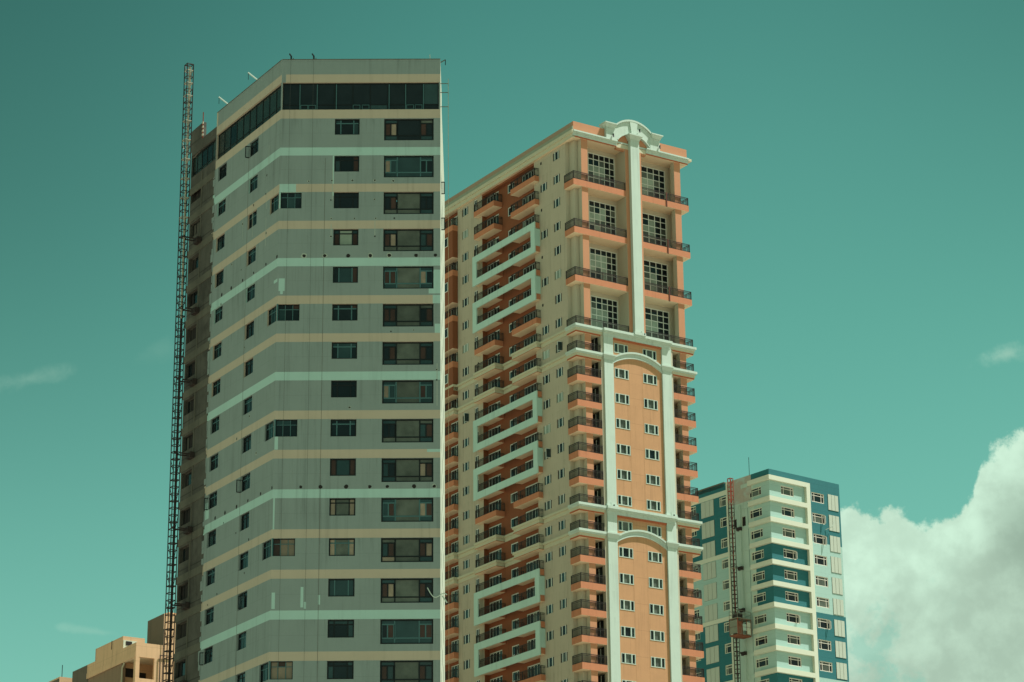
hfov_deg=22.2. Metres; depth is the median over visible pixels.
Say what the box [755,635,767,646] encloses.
window
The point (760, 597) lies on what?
window
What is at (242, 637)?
window
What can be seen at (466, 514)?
window
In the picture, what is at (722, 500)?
window
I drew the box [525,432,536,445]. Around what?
sliding door
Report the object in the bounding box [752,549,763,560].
window
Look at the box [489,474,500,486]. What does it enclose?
sliding door
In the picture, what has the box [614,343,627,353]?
panel window
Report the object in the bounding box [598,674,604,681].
side door
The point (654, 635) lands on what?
panel window
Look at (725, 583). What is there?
window
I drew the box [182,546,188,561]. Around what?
unfinished window
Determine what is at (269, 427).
corner window
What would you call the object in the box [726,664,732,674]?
window
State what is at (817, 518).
window
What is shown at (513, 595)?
recessed window
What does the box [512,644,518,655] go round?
recessed window
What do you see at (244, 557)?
window
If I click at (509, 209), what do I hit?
recessed window
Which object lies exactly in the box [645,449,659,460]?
panel window
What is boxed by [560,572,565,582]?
window
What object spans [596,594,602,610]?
side door
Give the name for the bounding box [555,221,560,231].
window
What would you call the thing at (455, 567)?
balcony door
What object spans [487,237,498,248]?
sliding door
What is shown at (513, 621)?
recessed window
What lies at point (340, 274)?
window
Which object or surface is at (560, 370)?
window
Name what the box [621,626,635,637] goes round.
panel window
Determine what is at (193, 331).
unfinished window
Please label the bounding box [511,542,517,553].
recessed window
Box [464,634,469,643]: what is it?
window
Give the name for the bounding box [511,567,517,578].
recessed window
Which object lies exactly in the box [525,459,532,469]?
sliding door
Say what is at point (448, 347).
hanging rope
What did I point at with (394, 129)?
window
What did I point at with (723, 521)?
window
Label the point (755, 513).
window
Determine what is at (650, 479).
panel window
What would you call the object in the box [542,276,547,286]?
window
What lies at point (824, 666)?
window
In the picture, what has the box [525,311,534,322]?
sliding door
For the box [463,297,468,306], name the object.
window
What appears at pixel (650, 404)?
panel window
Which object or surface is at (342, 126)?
window
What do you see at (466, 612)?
window
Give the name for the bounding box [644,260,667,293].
tall window
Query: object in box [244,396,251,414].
window
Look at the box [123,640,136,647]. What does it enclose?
stair window
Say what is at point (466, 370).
window
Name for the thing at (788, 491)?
window
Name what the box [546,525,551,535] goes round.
window
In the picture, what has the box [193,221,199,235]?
unfinished window
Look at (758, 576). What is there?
window
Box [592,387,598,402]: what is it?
side door
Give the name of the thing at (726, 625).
window
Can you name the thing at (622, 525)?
panel window
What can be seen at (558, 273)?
window
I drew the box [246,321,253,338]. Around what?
window
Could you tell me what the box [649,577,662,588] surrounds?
panel window
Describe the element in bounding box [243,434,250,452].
window
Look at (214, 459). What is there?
window
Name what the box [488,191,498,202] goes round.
sliding door
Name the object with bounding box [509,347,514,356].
recessed window
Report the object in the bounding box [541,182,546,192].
window
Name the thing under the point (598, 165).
tall window
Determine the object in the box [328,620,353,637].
window
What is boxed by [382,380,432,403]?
window
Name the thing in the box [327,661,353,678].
window
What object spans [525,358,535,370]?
sliding door
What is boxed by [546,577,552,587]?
window
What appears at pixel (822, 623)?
window
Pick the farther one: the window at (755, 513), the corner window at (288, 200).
the window at (755, 513)
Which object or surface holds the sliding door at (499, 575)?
in the balcony tower at (571, 551)
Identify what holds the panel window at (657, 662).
in the balcony tower at (571, 551)
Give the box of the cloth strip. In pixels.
[427,588,446,602]
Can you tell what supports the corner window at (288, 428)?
in the apartment tower at (364, 490)
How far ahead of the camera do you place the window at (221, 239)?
205.24 m
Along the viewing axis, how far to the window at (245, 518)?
192.76 m
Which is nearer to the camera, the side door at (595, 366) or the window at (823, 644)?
the side door at (595, 366)
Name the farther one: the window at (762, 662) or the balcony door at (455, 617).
the window at (762, 662)
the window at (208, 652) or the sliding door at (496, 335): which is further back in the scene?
the sliding door at (496, 335)
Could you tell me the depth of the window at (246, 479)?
193.84 m
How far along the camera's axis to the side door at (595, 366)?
287.39 m
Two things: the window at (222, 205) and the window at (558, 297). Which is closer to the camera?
the window at (222, 205)
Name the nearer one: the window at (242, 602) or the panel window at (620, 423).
the window at (242, 602)
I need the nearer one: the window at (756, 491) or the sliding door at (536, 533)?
the sliding door at (536, 533)
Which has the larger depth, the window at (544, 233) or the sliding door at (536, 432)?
the window at (544, 233)
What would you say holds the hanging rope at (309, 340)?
hanging from the apartment tower at (364, 490)
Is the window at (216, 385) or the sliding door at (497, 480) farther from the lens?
the sliding door at (497, 480)
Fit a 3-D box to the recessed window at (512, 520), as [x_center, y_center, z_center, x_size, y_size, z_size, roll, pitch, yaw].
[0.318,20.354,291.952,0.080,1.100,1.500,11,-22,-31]
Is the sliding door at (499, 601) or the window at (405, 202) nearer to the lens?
the window at (405, 202)
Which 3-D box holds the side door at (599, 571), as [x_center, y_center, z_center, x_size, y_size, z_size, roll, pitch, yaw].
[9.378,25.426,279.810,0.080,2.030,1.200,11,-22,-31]
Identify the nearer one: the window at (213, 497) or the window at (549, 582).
the window at (213, 497)
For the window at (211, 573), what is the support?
in the apartment tower at (364, 490)
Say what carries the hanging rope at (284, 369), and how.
hanging from the apartment tower at (364, 490)
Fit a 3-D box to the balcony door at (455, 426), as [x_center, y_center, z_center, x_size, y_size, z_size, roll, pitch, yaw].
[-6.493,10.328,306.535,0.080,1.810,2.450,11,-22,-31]
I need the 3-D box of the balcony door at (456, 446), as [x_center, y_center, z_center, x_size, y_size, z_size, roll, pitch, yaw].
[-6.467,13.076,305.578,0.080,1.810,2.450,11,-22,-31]
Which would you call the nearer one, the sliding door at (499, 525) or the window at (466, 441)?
the sliding door at (499, 525)
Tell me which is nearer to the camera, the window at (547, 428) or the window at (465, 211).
the window at (547, 428)
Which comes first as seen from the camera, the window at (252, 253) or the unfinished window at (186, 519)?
the window at (252, 253)
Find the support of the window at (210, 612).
in the apartment tower at (364, 490)
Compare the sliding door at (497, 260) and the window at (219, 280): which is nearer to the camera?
the window at (219, 280)
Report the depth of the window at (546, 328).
292.20 m
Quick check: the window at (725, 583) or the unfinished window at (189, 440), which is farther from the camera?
the window at (725, 583)
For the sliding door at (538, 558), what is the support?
in the balcony tower at (571, 551)
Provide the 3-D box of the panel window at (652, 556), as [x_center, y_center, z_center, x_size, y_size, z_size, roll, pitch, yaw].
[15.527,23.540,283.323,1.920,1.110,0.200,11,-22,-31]
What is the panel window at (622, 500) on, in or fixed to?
in the balcony tower at (571, 551)
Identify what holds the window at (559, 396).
in the balcony tower at (571, 551)
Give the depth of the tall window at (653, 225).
299.21 m
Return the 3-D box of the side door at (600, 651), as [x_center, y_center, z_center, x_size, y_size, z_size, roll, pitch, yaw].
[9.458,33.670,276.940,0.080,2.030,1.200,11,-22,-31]
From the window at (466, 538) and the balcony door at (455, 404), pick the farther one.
the balcony door at (455, 404)
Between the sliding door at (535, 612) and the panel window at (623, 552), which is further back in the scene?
the sliding door at (535, 612)
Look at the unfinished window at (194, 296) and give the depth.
208.37 m
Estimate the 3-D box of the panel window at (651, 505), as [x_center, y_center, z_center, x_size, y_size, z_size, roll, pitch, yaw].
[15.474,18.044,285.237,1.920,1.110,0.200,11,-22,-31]
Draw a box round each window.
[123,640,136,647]
[178,660,185,677]
[179,622,186,638]
[181,584,187,599]
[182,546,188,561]
[183,508,190,524]
[185,471,191,486]
[186,434,192,449]
[187,398,193,413]
[188,362,194,377]
[189,326,195,341]
[191,290,197,305]
[192,255,198,270]
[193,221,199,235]
[194,189,200,201]
[199,646,212,664]
[204,491,216,509]
[206,607,213,624]
[207,568,214,585]
[208,529,215,546]
[211,454,217,470]
[212,416,218,432]
[213,379,219,395]
[214,342,221,359]
[215,305,222,322]
[216,269,223,286]
[217,234,224,251]
[218,199,225,215]
[219,163,226,180]
[236,473,249,492]
[237,672,244,681]
[238,591,246,609]
[238,632,245,649]
[240,551,247,569]
[241,512,248,530]
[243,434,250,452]
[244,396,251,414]
[245,138,258,157]
[245,358,252,376]
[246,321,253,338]
[247,284,254,301]
[248,247,255,264]
[249,210,256,228]
[250,174,257,192]
[261,663,267,681]
[263,540,270,559]
[266,421,273,440]
[269,306,275,324]
[270,661,292,678]
[271,194,278,213]
[273,539,294,555]
[276,420,296,436]
[278,305,299,320]
[280,193,301,207]
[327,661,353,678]
[328,579,354,596]
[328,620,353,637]
[329,498,355,515]
[329,538,354,555]
[330,419,355,435]
[330,459,355,475]
[331,381,356,396]
[332,304,357,320]
[332,342,356,358]
[333,229,357,244]
[333,267,357,282]
[334,156,358,171]
[334,193,358,207]
[335,119,359,134]
[380,619,432,643]
[380,660,432,681]
[381,458,432,481]
[381,498,432,521]
[381,538,432,561]
[381,578,432,602]
[382,342,432,364]
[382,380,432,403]
[382,419,432,442]
[383,229,433,250]
[383,266,433,288]
[383,304,433,326]
[384,119,433,139]
[384,156,433,176]
[384,192,433,213]
[463,207,467,216]
[463,229,467,238]
[463,252,467,261]
[463,274,467,283]
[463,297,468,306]
[463,320,468,329]
[463,343,468,352]
[463,366,468,376]
[463,390,468,399]
[463,413,468,423]
[463,437,468,447]
[463,461,468,471]
[464,486,468,495]
[464,510,468,519]
[464,534,468,544]
[464,559,469,568]
[464,584,469,593]
[464,609,469,618]
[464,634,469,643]
[464,659,469,669]
[508,205,514,215]
[509,321,515,332]
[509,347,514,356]
[510,442,515,452]
[510,467,516,477]
[511,492,517,502]
[511,516,517,527]
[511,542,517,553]
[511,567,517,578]
[512,593,518,603]
[512,618,518,629]
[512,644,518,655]
[512,670,518,681]
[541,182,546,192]
[541,228,547,238]
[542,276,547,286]
[543,324,548,334]
[543,349,549,359]
[543,374,549,383]
[544,399,549,408]
[544,423,550,434]
[544,448,550,458]
[545,474,550,484]
[545,499,551,510]
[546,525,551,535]
[546,551,552,561]
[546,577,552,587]
[547,604,552,613]
[547,630,553,640]
[547,657,553,667]
[553,150,558,160]
[554,173,559,183]
[554,197,559,207]
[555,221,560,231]
[555,245,560,255]
[555,269,560,279]
[556,293,561,303]
[556,317,561,327]
[556,341,562,352]
[557,367,562,377]
[557,392,562,402]
[558,417,563,427]
[558,442,563,452]
[558,468,564,478]
[559,493,564,504]
[559,519,564,530]
[560,545,565,555]
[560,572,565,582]
[560,598,566,608]
[561,625,566,635]
[561,651,567,662]
[588,152,614,187]
[589,200,615,234]
[590,247,616,282]
[591,295,617,329]
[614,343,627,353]
[615,368,628,379]
[615,393,629,404]
[616,418,629,429]
[616,443,630,455]
[617,469,631,480]
[618,495,631,506]
[618,520,632,531]
[619,547,633,558]
[619,573,633,584]
[620,599,634,610]
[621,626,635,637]
[621,653,635,664]
[641,165,664,198]
[642,212,666,246]
[643,349,656,360]
[643,373,656,384]
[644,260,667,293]
[644,398,657,409]
[645,307,669,340]
[645,423,658,434]
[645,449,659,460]
[646,474,659,485]
[647,500,660,511]
[647,525,661,536]
[648,551,661,562]
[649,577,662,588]
[649,603,663,615]
[650,630,664,641]
[651,657,665,668]
[691,506,695,515]
[694,609,698,619]
[695,633,699,640]
[720,496,725,506]
[720,517,726,527]
[721,537,727,548]
[722,559,728,568]
[723,579,728,589]
[723,600,729,610]
[724,622,728,631]
[725,643,731,653]
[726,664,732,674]
[749,486,760,497]
[750,507,761,518]
[751,528,762,539]
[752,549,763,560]
[752,571,764,581]
[753,592,765,603]
[754,614,766,624]
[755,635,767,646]
[756,657,767,667]
[781,486,792,496]
[782,507,793,517]
[782,527,794,538]
[783,549,796,559]
[784,570,796,580]
[785,591,797,601]
[786,613,799,623]
[787,634,799,644]
[788,656,800,666]
[789,678,801,681]
[811,492,823,503]
[812,513,825,524]
[813,533,826,544]
[814,554,826,565]
[815,575,827,586]
[816,597,828,607]
[817,618,830,629]
[818,639,830,650]
[820,661,831,671]
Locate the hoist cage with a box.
[729,610,751,638]
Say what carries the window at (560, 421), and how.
in the balcony tower at (571, 551)
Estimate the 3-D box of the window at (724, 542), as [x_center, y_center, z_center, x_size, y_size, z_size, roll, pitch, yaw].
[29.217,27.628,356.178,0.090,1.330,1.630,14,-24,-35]
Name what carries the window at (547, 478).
in the balcony tower at (571, 551)
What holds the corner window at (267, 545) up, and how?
in the apartment tower at (364, 490)
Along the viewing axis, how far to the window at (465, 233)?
311.50 m
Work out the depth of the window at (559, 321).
290.07 m
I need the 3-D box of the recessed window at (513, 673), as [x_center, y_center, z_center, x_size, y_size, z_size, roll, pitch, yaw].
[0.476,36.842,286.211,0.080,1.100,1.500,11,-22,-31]
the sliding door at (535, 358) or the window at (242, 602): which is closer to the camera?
the window at (242, 602)
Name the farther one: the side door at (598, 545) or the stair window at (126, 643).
the side door at (598, 545)
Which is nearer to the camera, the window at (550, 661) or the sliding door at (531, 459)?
the window at (550, 661)
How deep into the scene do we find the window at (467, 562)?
298.11 m
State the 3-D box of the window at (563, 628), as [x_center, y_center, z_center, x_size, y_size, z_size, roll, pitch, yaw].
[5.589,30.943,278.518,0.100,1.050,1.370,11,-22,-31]
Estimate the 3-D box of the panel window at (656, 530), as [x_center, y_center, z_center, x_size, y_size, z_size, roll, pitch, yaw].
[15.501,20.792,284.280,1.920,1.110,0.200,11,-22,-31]
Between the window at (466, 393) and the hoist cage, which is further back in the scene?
the hoist cage
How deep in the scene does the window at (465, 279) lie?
309.61 m
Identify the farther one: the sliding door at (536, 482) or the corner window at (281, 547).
the sliding door at (536, 482)
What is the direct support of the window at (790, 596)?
in the teal tower at (790, 578)
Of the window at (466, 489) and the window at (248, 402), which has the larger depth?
the window at (466, 489)
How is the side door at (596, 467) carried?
in the balcony tower at (571, 551)
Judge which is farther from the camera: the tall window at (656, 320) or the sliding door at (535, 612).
the tall window at (656, 320)
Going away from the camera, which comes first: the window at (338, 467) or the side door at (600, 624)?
the window at (338, 467)
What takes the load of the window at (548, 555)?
in the balcony tower at (571, 551)
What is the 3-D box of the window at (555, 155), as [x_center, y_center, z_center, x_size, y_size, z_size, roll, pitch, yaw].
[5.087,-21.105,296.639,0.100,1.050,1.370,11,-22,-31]
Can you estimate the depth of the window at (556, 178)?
295.72 m
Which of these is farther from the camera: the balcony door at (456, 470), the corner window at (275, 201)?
the balcony door at (456, 470)
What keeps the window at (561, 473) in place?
in the balcony tower at (571, 551)
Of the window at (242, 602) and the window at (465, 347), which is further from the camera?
the window at (465, 347)
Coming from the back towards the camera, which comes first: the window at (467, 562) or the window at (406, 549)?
the window at (467, 562)
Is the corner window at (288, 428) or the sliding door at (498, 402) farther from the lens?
the sliding door at (498, 402)
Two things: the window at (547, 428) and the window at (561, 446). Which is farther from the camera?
the window at (547, 428)
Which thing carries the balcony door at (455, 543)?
in the balcony tower at (571, 551)
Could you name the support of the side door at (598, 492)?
in the balcony tower at (571, 551)
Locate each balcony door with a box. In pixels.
[451,421,457,431]
[451,445,457,455]
[451,468,457,480]
[451,492,457,504]
[451,516,457,528]
[451,541,457,552]
[451,565,457,576]
[451,589,458,602]
[451,614,458,627]
[451,639,458,652]
[451,664,458,677]
[452,352,457,361]
[452,398,457,407]
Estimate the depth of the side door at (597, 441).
284.70 m
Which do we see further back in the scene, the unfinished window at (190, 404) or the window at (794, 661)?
the window at (794, 661)
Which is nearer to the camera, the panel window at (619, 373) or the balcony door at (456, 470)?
the panel window at (619, 373)
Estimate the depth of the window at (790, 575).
349.38 m
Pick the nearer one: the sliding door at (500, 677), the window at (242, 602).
the window at (242, 602)
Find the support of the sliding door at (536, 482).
in the balcony tower at (571, 551)
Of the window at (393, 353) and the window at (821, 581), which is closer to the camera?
the window at (393, 353)
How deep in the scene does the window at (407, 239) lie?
195.89 m
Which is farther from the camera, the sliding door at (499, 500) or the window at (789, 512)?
the window at (789, 512)
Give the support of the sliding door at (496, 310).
in the balcony tower at (571, 551)
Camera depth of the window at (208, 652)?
194.46 m
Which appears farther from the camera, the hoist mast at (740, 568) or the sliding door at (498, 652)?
the hoist mast at (740, 568)
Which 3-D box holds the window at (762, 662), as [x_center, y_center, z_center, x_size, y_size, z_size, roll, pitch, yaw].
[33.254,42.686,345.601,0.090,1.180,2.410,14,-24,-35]
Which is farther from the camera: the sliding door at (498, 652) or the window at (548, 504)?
the sliding door at (498, 652)
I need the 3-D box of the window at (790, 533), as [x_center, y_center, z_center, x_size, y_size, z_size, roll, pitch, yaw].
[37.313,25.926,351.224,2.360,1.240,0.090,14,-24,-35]
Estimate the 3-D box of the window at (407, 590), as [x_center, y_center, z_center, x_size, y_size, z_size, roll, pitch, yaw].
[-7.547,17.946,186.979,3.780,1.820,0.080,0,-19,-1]
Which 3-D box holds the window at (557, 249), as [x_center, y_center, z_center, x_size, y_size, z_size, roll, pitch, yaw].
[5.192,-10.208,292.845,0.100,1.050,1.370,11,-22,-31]
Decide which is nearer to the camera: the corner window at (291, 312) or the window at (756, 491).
the corner window at (291, 312)
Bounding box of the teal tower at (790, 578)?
[691,457,848,681]
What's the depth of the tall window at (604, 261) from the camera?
293.56 m
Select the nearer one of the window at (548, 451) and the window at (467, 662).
the window at (548, 451)
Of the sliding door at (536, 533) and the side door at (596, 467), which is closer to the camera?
the side door at (596, 467)
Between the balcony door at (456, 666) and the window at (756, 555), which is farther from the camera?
the window at (756, 555)
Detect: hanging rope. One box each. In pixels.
[278,76,290,662]
[304,59,313,642]
[448,166,448,529]
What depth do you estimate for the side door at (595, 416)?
285.50 m
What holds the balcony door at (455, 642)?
in the balcony tower at (571, 551)
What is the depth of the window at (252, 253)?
199.68 m
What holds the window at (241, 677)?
in the apartment tower at (364, 490)
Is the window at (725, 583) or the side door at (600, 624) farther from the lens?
the window at (725, 583)
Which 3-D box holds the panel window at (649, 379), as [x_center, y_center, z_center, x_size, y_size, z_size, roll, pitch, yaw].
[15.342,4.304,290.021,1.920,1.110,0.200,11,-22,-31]
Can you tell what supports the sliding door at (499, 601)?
in the balcony tower at (571, 551)
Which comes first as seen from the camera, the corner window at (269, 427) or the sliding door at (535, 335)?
the corner window at (269, 427)
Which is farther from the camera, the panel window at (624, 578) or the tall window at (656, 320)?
the tall window at (656, 320)
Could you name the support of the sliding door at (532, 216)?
in the balcony tower at (571, 551)
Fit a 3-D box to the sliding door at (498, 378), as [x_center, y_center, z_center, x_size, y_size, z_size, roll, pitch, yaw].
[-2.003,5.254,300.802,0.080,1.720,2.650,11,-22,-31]
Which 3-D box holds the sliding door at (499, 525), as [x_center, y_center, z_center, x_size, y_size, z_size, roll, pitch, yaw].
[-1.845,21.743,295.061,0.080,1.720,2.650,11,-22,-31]
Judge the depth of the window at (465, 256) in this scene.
310.59 m
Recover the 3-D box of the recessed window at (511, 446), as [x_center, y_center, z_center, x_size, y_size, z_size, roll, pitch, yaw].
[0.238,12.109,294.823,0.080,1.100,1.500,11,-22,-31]
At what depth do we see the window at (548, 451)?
286.90 m
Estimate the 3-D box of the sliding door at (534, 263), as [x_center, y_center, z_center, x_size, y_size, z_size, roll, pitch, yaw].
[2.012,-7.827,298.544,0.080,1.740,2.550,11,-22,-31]
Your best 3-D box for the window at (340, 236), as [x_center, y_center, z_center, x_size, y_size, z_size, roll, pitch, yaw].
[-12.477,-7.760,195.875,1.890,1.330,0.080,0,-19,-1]
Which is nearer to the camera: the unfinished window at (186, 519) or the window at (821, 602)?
the unfinished window at (186, 519)
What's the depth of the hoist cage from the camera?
347.25 m
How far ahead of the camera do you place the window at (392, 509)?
188.94 m
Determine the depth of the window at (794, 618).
347.42 m
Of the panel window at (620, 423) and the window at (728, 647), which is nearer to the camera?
the panel window at (620, 423)
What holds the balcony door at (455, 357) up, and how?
in the balcony tower at (571, 551)
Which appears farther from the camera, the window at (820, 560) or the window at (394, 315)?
the window at (820, 560)
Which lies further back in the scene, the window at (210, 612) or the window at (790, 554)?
the window at (790, 554)
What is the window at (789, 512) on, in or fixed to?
in the teal tower at (790, 578)
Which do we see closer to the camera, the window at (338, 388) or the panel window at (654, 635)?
the window at (338, 388)
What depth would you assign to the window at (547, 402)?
289.29 m
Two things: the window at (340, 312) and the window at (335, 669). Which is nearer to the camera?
the window at (335, 669)
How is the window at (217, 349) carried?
in the apartment tower at (364, 490)
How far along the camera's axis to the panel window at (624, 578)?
280.46 m
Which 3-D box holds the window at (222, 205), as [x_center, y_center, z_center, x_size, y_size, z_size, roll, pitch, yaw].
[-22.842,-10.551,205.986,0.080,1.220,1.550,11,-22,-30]
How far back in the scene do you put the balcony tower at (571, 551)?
291.36 m
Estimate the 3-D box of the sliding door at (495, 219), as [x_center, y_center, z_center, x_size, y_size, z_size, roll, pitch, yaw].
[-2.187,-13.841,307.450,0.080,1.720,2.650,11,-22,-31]
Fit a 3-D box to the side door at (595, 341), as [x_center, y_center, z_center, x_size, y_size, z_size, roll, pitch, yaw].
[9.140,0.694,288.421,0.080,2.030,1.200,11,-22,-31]
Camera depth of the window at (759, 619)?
347.59 m
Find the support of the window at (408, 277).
in the apartment tower at (364, 490)
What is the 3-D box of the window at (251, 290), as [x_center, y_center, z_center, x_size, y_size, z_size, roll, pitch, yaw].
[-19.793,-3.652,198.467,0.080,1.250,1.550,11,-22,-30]
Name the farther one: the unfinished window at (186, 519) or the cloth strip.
the unfinished window at (186, 519)
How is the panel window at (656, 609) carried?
in the balcony tower at (571, 551)
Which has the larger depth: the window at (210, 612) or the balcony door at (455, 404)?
the balcony door at (455, 404)
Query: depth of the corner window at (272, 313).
194.65 m
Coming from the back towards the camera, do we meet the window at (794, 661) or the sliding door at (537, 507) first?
the window at (794, 661)
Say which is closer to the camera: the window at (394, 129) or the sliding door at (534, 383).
the window at (394, 129)
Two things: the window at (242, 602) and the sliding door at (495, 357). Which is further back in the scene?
the sliding door at (495, 357)
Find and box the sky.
[0,0,1023,681]
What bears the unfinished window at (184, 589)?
in the apartment tower at (364, 490)
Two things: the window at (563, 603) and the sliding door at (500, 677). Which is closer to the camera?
the window at (563, 603)
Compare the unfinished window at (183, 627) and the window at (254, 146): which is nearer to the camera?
the unfinished window at (183, 627)
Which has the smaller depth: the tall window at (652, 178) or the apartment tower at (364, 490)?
the apartment tower at (364, 490)
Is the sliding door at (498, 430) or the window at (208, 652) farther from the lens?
the sliding door at (498, 430)
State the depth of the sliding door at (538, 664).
283.32 m
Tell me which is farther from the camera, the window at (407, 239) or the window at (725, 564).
the window at (725, 564)
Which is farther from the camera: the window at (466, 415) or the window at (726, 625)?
the window at (726, 625)
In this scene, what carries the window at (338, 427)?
in the apartment tower at (364, 490)
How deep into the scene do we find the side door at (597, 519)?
281.76 m
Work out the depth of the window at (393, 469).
189.95 m
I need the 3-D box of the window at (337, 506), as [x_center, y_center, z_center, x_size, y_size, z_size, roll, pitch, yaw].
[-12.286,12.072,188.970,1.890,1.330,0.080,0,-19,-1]
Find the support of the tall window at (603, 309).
in the balcony tower at (571, 551)
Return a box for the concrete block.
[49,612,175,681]
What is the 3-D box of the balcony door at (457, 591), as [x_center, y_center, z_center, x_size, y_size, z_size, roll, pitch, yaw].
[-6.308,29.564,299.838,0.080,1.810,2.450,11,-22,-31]
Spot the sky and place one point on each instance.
(853, 182)
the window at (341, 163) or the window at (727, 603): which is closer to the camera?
the window at (341, 163)
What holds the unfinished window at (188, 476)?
in the apartment tower at (364, 490)
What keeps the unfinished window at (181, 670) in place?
in the apartment tower at (364, 490)
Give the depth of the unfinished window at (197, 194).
211.29 m
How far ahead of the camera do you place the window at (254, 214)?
200.63 m
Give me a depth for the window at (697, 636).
357.01 m
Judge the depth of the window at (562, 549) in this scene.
281.42 m
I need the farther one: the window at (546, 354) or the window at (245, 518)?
the window at (546, 354)
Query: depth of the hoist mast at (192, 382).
203.88 m
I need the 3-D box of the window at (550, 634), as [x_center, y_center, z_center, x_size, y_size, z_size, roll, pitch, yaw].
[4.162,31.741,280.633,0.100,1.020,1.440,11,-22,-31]
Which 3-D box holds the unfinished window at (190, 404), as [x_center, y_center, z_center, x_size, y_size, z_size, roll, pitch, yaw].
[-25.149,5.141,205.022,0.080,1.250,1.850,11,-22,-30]
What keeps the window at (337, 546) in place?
in the apartment tower at (364, 490)
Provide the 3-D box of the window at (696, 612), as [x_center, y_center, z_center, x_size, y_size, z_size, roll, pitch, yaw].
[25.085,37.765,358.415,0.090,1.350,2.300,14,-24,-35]
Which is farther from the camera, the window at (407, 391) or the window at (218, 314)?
the window at (218, 314)
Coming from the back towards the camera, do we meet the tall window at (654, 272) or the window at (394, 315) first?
the tall window at (654, 272)
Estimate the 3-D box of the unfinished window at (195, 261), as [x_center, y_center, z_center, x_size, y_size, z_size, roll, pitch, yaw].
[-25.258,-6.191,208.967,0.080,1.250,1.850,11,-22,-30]
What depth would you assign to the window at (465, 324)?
307.65 m
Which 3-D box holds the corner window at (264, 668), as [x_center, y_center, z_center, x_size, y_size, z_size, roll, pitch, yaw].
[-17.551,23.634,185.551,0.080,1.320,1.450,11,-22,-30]
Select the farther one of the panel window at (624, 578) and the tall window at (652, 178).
the tall window at (652, 178)
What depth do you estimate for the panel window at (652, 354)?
291.14 m
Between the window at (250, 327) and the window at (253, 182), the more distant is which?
the window at (253, 182)
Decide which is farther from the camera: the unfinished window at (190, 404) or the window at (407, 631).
the unfinished window at (190, 404)
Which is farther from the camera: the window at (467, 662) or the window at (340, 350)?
the window at (467, 662)
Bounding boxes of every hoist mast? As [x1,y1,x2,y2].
[162,63,200,681]
[727,478,746,681]
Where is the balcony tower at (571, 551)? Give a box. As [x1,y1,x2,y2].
[445,120,704,681]
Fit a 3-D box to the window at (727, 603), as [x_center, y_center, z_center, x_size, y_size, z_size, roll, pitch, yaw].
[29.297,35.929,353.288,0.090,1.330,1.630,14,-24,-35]
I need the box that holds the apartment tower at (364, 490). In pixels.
[174,53,448,681]
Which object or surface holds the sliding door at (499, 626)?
in the balcony tower at (571, 551)
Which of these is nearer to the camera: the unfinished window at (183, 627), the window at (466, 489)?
the unfinished window at (183, 627)
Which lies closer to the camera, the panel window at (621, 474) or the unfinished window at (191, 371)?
the unfinished window at (191, 371)
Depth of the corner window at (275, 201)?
197.57 m
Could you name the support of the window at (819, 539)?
in the teal tower at (790, 578)
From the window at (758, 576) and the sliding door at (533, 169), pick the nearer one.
the sliding door at (533, 169)
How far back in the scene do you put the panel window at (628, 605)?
279.47 m
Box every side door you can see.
[591,337,597,351]
[592,362,597,377]
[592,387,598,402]
[593,412,598,427]
[593,438,599,453]
[594,463,599,478]
[594,489,600,504]
[595,515,601,529]
[595,541,601,557]
[596,567,602,583]
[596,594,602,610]
[597,620,603,637]
[597,647,603,664]
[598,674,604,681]
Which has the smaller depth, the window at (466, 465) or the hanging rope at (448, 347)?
the hanging rope at (448, 347)
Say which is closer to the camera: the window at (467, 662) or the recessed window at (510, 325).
the window at (467, 662)
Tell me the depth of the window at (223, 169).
207.15 m
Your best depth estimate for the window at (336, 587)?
187.01 m
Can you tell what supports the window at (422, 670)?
in the apartment tower at (364, 490)
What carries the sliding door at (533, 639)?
in the balcony tower at (571, 551)
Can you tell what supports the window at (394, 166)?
in the apartment tower at (364, 490)
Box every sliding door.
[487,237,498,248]
[487,260,498,270]
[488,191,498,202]
[488,214,498,225]
[488,283,498,294]
[488,306,499,317]
[488,377,499,389]
[488,401,499,413]
[489,329,499,340]
[489,353,499,364]
[489,425,499,437]
[489,449,500,461]
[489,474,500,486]
[489,498,500,511]
[489,523,500,535]
[489,548,500,561]
[489,573,501,586]
[490,599,501,611]
[490,624,501,637]
[490,650,501,662]
[490,676,501,681]
[522,169,533,181]
[523,263,534,274]
[524,216,533,226]
[524,335,535,346]
[524,383,535,395]
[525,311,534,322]
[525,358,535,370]
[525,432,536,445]
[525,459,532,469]
[526,482,537,495]
[526,507,537,520]
[526,533,537,546]
[526,558,538,572]
[527,586,534,597]
[527,610,538,624]
[527,638,535,649]
[528,663,539,677]
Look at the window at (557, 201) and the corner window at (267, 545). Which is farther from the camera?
the window at (557, 201)
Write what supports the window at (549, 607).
in the balcony tower at (571, 551)
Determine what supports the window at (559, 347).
in the balcony tower at (571, 551)
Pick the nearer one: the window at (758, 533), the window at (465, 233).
the window at (465, 233)
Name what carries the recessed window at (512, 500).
in the balcony tower at (571, 551)
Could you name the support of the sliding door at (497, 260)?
in the balcony tower at (571, 551)
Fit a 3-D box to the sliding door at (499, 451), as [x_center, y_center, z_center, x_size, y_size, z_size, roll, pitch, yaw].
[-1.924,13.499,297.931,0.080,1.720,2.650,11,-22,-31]
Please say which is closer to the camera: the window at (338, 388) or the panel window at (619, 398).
the window at (338, 388)
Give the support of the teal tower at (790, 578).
on the ground
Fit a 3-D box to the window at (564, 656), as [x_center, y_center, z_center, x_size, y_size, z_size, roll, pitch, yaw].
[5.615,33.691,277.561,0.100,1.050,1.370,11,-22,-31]

